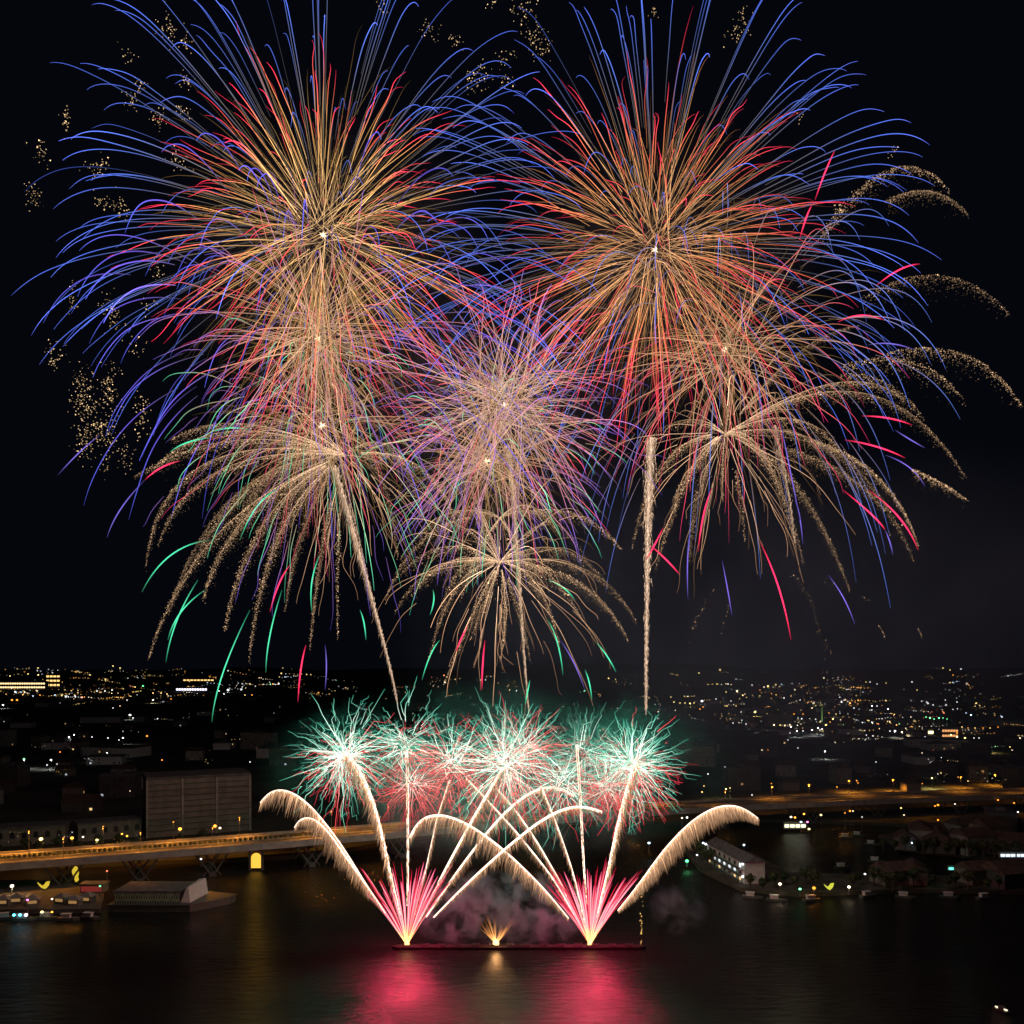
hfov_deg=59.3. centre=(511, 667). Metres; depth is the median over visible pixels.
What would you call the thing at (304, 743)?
house
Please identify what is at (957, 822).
waterside house
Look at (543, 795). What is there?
comet
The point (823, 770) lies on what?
house
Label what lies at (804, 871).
broadleaf tree
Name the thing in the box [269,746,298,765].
apartment block
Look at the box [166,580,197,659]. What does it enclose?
green star
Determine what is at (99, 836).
broadleaf tree
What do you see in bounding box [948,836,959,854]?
broadleaf tree
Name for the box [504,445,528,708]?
rising trail
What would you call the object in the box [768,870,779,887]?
broadleaf tree
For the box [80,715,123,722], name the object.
building
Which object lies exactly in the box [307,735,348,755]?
apartment block
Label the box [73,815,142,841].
building
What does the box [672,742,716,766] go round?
apartment block
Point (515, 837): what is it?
comet
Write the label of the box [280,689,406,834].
crackling burst
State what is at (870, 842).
cabin boat
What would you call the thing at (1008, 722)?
building
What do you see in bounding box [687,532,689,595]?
violet star
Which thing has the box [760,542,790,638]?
red star
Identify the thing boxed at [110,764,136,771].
house
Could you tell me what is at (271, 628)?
green star
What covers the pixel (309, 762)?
apartment block
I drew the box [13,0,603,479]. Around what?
chrysanthemum shell
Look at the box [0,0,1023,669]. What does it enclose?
sky
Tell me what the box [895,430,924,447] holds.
violet star
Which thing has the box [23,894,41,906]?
market kiosk
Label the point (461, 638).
red star
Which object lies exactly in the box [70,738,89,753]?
house
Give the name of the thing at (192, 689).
lit hall
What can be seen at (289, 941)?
water
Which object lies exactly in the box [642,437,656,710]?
rising trail
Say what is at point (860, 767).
house
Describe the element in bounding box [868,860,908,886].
waterside house
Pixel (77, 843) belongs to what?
broadleaf tree
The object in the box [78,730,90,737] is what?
house
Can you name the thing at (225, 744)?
warehouse
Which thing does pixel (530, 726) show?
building
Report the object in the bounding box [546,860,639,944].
mine fan
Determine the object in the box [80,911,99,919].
cabin boat
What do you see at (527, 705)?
city lights
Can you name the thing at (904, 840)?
broadleaf tree
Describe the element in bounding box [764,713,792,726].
apartment block
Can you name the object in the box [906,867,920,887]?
broadleaf tree
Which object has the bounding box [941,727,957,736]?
lit hall
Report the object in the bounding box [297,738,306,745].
house
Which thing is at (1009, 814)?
waterside house
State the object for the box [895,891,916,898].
cabin boat
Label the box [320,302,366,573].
rising trail
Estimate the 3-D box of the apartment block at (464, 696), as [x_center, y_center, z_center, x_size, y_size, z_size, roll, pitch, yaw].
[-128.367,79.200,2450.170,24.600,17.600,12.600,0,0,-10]
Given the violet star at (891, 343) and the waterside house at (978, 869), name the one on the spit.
the waterside house at (978, 869)
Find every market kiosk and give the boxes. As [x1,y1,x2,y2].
[0,894,11,905]
[11,892,25,903]
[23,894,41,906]
[52,893,71,903]
[65,894,84,905]
[80,892,97,902]
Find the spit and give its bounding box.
[684,843,1023,896]
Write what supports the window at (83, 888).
in the red pavilion
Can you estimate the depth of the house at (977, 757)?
805.53 m
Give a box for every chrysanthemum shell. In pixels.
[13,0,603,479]
[380,0,938,475]
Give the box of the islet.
[878,833,1015,859]
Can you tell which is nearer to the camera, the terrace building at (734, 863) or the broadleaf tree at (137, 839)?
the terrace building at (734, 863)
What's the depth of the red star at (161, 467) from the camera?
287.38 m
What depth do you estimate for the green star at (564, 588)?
280.58 m
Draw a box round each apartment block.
[0,728,15,747]
[0,762,30,787]
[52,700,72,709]
[98,770,141,797]
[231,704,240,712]
[240,730,277,749]
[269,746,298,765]
[300,747,330,767]
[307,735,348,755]
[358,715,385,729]
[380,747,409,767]
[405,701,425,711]
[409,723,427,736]
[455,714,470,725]
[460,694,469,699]
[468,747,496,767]
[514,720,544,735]
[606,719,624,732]
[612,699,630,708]
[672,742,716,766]
[704,719,723,731]
[722,765,760,790]
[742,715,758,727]
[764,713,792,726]
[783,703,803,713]
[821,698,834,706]
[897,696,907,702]
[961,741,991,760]
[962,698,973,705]
[1002,765,1023,787]
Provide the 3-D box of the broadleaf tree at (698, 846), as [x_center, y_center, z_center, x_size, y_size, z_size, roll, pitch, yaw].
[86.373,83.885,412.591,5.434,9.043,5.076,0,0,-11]
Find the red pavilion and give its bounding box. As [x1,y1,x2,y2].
[78,881,109,892]
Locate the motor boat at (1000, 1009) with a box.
[992,1005,1012,1015]
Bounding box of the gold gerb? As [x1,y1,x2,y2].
[479,914,512,944]
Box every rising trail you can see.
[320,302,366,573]
[329,465,397,703]
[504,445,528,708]
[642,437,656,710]
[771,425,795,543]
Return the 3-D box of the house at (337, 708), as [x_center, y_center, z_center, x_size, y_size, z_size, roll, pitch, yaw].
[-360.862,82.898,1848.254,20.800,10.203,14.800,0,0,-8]
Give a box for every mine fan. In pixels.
[360,863,452,944]
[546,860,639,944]
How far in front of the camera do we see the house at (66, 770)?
731.60 m
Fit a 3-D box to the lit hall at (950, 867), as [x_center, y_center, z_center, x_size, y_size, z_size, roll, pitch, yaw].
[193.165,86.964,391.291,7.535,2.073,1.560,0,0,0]
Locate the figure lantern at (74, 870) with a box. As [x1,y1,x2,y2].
[72,866,78,882]
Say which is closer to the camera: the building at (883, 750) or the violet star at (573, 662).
the violet star at (573, 662)
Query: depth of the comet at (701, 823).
284.19 m
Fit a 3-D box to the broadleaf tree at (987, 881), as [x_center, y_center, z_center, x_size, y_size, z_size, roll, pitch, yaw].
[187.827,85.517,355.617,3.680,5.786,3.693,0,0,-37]
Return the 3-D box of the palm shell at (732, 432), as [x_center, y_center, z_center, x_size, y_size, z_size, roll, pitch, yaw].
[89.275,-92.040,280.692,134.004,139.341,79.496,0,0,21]
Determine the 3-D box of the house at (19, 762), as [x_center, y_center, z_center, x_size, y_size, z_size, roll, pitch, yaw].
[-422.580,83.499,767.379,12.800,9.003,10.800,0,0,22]
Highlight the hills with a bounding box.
[0,663,1023,672]
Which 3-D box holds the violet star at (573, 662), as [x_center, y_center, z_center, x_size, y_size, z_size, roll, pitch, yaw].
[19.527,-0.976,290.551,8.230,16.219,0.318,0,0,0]
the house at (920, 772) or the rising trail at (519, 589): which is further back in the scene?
the house at (920, 772)
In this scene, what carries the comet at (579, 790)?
attached to the mine fan at (590, 934)
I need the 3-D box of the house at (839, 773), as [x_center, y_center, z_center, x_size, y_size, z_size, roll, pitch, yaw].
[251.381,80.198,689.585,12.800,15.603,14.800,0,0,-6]
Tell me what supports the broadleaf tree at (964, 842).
on the islet
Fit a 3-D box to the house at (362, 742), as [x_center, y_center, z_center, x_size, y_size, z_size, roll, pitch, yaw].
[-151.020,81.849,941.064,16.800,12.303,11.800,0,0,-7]
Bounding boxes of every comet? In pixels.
[258,790,374,903]
[294,817,385,912]
[339,751,400,919]
[404,752,410,905]
[409,814,568,921]
[412,780,452,923]
[420,768,506,921]
[426,786,573,917]
[434,806,601,917]
[462,778,574,915]
[494,790,572,911]
[539,786,584,923]
[576,745,586,902]
[597,762,640,922]
[618,805,759,913]
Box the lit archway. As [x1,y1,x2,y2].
[249,850,263,869]
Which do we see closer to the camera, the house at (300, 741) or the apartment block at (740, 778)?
the apartment block at (740, 778)
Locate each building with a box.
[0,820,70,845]
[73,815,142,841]
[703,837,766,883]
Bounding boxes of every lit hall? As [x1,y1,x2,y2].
[0,681,48,688]
[46,673,60,686]
[176,687,207,691]
[183,678,214,681]
[783,821,805,828]
[927,728,933,735]
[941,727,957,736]
[947,865,953,870]
[998,851,1023,857]
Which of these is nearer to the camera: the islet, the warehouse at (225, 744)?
the islet
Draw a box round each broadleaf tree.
[19,837,32,849]
[33,840,43,848]
[50,836,62,847]
[74,841,81,845]
[93,833,103,844]
[113,833,124,842]
[133,835,142,841]
[176,833,184,838]
[196,829,207,836]
[692,838,702,856]
[695,842,706,860]
[704,848,716,866]
[744,873,756,889]
[758,877,766,891]
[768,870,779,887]
[780,871,788,884]
[790,874,798,888]
[799,867,808,883]
[806,868,820,889]
[847,871,858,888]
[855,871,863,885]
[867,865,879,886]
[879,871,889,888]
[884,870,899,890]
[896,871,907,888]
[898,835,910,851]
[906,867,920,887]
[911,838,920,852]
[919,838,928,852]
[927,836,938,853]
[927,874,936,887]
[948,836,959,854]
[950,871,961,887]
[960,839,970,855]
[960,868,975,889]
[970,841,978,856]
[975,838,990,856]
[983,877,991,891]
[994,875,1001,888]
[1010,840,1023,857]
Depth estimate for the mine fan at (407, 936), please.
288.46 m
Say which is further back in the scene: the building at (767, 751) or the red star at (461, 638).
the building at (767, 751)
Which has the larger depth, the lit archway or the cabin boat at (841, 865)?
the cabin boat at (841, 865)
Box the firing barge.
[392,943,645,949]
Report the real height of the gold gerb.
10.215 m
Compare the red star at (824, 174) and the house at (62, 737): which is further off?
the house at (62, 737)
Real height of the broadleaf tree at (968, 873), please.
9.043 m
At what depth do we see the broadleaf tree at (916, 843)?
428.99 m
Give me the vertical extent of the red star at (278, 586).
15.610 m
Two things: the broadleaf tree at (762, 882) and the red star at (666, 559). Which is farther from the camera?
the broadleaf tree at (762, 882)
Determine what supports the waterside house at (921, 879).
on the spit
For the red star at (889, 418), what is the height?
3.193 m
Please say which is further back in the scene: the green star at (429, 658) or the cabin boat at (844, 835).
the cabin boat at (844, 835)
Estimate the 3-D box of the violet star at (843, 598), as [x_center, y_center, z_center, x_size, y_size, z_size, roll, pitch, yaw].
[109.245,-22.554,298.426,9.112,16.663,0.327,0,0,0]
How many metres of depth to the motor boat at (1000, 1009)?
234.99 m
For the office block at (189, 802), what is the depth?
477.78 m
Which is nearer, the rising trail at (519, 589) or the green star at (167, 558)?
the rising trail at (519, 589)
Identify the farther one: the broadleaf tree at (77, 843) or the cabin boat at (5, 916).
the broadleaf tree at (77, 843)
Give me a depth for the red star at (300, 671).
284.74 m
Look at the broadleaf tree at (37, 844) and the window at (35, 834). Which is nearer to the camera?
the broadleaf tree at (37, 844)
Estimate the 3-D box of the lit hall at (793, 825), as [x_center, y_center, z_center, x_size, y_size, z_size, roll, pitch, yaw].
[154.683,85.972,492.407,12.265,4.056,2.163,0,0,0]
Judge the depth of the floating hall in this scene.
334.97 m
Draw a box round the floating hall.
[107,878,236,911]
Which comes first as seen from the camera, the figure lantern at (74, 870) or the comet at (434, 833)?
the comet at (434, 833)
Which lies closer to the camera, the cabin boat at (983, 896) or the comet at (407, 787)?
the comet at (407, 787)
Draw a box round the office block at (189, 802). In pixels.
[142,768,250,837]
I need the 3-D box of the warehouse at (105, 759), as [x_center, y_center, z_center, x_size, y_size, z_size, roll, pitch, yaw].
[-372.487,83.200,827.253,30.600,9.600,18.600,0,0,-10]
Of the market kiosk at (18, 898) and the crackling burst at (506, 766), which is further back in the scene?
the market kiosk at (18, 898)
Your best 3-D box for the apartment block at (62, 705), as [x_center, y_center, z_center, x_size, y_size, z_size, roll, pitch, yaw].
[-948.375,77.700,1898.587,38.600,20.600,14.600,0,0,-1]
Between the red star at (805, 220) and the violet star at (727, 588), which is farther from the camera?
the violet star at (727, 588)
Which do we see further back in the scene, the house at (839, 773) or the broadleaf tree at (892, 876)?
the house at (839, 773)
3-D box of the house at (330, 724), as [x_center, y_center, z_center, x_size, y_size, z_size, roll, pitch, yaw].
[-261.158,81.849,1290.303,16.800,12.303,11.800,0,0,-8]
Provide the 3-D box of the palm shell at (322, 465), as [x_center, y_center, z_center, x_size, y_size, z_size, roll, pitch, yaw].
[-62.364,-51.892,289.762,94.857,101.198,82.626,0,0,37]
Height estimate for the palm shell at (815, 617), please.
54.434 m
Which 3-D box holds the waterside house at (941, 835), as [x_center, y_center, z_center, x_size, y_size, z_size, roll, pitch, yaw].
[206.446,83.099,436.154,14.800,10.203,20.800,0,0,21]
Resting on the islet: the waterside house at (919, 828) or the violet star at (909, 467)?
the waterside house at (919, 828)
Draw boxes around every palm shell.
[134,327,482,658]
[372,468,636,719]
[385,505,620,599]
[588,166,1020,590]
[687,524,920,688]
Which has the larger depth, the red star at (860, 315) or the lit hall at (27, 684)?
the lit hall at (27, 684)
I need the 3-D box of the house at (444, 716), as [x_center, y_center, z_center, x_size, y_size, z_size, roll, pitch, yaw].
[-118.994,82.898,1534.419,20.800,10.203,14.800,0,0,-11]
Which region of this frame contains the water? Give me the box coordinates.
[0,822,1023,1023]
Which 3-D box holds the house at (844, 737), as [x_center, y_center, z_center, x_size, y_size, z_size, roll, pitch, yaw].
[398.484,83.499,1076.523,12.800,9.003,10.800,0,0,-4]
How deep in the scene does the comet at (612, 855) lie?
290.54 m
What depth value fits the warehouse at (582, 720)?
1435.27 m
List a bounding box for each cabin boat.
[0,912,16,919]
[12,913,35,920]
[36,911,57,919]
[56,913,79,920]
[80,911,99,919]
[742,891,762,898]
[766,894,786,901]
[802,894,821,901]
[833,862,849,868]
[838,833,853,837]
[851,831,865,836]
[859,890,876,897]
[864,840,880,845]
[867,856,884,861]
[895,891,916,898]
[939,891,960,898]
[975,892,993,899]
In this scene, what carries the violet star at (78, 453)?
on the peony shell at (313, 348)
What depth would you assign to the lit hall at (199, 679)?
5866.67 m
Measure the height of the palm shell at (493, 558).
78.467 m
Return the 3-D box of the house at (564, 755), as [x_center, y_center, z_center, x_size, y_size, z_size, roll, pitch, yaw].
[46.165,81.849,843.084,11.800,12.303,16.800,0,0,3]
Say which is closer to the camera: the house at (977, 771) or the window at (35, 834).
the window at (35, 834)
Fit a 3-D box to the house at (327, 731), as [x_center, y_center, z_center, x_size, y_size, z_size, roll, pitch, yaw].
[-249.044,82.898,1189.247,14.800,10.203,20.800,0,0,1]
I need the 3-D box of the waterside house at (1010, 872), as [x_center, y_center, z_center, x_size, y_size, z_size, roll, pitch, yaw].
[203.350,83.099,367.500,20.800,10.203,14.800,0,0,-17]
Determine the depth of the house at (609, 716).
1439.92 m
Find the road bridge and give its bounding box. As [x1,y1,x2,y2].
[0,787,1023,885]
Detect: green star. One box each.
[142,540,208,591]
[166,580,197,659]
[168,590,204,638]
[170,438,208,451]
[212,610,249,719]
[213,427,248,431]
[240,488,279,538]
[266,590,281,664]
[310,555,319,610]
[360,610,365,638]
[422,640,439,678]
[548,580,574,599]
[548,620,562,673]
[585,670,591,698]
[596,642,615,671]
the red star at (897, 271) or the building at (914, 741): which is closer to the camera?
the red star at (897, 271)
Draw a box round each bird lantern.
[37,881,49,891]
[825,883,833,892]
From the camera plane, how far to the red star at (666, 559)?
306.30 m
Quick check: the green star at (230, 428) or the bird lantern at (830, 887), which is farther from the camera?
the bird lantern at (830, 887)
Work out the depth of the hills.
17896.46 m
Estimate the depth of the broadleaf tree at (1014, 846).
415.73 m
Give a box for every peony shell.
[43,131,557,523]
[145,271,495,629]
[334,337,626,614]
[353,263,664,583]
[515,183,956,602]
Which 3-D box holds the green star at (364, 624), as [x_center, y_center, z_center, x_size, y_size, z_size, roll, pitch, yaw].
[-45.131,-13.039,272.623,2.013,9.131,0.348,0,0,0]
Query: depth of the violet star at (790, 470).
267.83 m
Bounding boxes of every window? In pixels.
[10,832,14,838]
[33,831,37,837]
[81,828,85,834]
[81,886,101,891]
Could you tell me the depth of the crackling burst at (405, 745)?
299.60 m
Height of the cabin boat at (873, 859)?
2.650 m
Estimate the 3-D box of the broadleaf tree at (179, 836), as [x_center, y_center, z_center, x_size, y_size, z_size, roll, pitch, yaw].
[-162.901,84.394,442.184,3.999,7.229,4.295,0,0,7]
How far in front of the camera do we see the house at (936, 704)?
2012.88 m
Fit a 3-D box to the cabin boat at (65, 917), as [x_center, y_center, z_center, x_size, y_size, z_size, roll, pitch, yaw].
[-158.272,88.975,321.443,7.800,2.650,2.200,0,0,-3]
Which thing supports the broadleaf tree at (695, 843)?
on the spit
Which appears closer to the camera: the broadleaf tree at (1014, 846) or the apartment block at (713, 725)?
the broadleaf tree at (1014, 846)
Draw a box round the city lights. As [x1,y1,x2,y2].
[0,667,1023,842]
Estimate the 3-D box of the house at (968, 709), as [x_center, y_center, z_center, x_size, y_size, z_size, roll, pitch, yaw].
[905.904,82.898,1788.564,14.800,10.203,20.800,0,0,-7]
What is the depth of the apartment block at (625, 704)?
1933.69 m
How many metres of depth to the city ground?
1309.10 m
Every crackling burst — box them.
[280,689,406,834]
[343,678,467,818]
[369,740,465,837]
[394,711,511,824]
[427,688,595,852]
[462,692,583,813]
[507,723,621,850]
[530,702,650,817]
[549,723,658,832]
[572,712,697,837]
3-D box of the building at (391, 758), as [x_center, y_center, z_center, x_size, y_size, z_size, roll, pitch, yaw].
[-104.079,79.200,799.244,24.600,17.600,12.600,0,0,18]
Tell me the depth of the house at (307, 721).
1317.32 m
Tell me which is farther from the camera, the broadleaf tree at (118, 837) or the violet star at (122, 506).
the broadleaf tree at (118, 837)
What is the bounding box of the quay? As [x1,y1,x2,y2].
[0,880,103,913]
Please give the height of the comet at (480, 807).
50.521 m
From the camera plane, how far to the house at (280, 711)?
1721.20 m
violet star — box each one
[58,435,99,474]
[107,480,144,536]
[325,647,326,687]
[560,640,584,688]
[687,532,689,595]
[722,561,731,614]
[780,421,799,518]
[828,575,854,623]
[869,343,914,349]
[886,455,924,486]
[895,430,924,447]
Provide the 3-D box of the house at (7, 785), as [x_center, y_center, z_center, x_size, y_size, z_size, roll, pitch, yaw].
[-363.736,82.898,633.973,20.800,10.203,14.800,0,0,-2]
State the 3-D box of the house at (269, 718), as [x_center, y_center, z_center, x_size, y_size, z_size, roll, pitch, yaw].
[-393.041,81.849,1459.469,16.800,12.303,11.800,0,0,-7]
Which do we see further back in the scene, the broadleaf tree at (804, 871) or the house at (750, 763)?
the house at (750, 763)
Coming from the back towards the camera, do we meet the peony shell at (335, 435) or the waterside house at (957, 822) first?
the waterside house at (957, 822)
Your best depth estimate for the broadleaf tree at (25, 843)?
420.97 m
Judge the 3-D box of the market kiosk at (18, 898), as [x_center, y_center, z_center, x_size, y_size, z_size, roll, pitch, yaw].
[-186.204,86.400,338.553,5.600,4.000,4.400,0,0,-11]
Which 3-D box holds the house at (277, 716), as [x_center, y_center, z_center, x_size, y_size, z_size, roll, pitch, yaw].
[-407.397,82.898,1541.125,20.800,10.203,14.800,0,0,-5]
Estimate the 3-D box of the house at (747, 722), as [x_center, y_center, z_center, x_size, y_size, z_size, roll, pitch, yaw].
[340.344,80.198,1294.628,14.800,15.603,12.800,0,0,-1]
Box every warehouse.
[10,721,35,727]
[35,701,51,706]
[41,740,69,749]
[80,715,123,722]
[80,744,151,757]
[86,753,126,764]
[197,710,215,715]
[213,739,235,749]
[256,743,298,757]
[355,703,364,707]
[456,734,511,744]
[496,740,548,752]
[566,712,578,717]
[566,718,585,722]
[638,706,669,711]
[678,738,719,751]
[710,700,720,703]
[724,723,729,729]
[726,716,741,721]
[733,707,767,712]
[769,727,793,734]
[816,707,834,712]
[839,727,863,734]
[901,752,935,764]
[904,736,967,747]
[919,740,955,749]
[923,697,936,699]
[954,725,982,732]
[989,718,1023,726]
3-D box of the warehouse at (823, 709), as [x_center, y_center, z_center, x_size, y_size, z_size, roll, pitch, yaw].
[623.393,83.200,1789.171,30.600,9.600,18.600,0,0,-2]
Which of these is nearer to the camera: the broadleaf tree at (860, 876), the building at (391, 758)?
the broadleaf tree at (860, 876)
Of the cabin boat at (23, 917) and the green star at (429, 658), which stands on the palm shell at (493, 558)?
the green star at (429, 658)
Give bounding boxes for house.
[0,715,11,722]
[0,754,10,763]
[0,778,15,793]
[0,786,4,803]
[9,760,26,763]
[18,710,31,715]
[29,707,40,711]
[31,733,48,746]
[49,734,70,740]
[54,765,75,776]
[55,759,73,766]
[60,794,103,811]
[62,781,84,796]
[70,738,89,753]
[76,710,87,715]
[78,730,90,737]
[88,740,107,744]
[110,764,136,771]
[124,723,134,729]
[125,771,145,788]
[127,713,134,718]
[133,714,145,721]
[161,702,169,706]
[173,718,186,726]
[185,747,204,759]
[214,728,226,737]
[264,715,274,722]
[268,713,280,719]
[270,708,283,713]
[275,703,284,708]
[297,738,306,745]
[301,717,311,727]
[302,740,306,748]
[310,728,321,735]
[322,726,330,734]
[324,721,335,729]
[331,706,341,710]
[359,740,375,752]
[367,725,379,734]
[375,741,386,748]
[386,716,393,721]
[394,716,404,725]
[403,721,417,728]
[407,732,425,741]
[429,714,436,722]
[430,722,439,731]
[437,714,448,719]
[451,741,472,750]
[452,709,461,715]
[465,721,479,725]
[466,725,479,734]
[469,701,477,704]
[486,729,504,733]
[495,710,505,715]
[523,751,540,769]
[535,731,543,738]
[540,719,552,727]
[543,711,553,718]
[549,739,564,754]
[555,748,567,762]
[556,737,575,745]
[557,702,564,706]
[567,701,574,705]
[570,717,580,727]
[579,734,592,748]
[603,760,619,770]
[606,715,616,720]
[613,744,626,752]
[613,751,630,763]
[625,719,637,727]
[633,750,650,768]
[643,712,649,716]
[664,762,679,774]
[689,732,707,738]
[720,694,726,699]
[733,760,758,767]
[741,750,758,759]
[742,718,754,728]
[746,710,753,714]
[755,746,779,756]
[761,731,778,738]
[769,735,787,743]
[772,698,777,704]
[775,760,796,776]
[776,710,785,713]
[778,778,799,790]
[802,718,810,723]
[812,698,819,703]
[820,764,848,777]
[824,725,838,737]
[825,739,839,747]
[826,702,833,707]
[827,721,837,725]
[828,762,851,783]
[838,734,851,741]
[853,761,870,772]
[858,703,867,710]
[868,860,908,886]
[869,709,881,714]
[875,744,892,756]
[893,828,916,850]
[900,777,921,790]
[904,857,927,885]
[905,766,938,779]
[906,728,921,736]
[907,819,933,848]
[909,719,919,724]
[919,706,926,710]
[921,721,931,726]
[922,826,955,854]
[928,760,957,774]
[929,822,946,830]
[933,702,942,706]
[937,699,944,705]
[944,816,979,829]
[949,826,994,855]
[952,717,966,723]
[953,859,988,885]
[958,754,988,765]
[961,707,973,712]
[965,760,988,781]
[968,816,1012,831]
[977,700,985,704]
[981,858,1023,889]
[983,806,1017,831]
[989,760,1014,776]
[993,831,1023,854]
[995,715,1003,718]
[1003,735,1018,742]
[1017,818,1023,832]
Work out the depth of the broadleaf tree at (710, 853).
398.66 m
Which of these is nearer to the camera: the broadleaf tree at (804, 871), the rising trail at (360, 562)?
the rising trail at (360, 562)
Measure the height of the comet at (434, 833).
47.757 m
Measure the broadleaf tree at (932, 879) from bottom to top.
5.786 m
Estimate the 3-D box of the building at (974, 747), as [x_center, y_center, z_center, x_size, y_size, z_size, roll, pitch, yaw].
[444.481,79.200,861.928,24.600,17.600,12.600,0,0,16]
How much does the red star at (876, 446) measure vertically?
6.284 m
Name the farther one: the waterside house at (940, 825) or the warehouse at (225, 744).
the warehouse at (225, 744)
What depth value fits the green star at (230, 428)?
293.89 m
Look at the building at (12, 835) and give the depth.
449.39 m
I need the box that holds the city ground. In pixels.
[0,670,1023,867]
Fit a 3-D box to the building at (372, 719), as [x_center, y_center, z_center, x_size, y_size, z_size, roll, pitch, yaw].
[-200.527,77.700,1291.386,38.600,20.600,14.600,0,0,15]
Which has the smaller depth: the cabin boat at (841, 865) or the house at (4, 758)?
the cabin boat at (841, 865)
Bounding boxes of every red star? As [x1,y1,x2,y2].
[145,461,179,479]
[270,565,289,610]
[298,645,305,698]
[456,625,467,651]
[481,641,484,683]
[646,528,662,559]
[650,545,678,573]
[698,488,711,550]
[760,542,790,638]
[800,205,811,237]
[815,151,834,199]
[838,315,883,321]
[843,490,884,529]
[846,440,904,457]
[866,416,911,424]
[868,490,917,549]
[877,264,918,284]

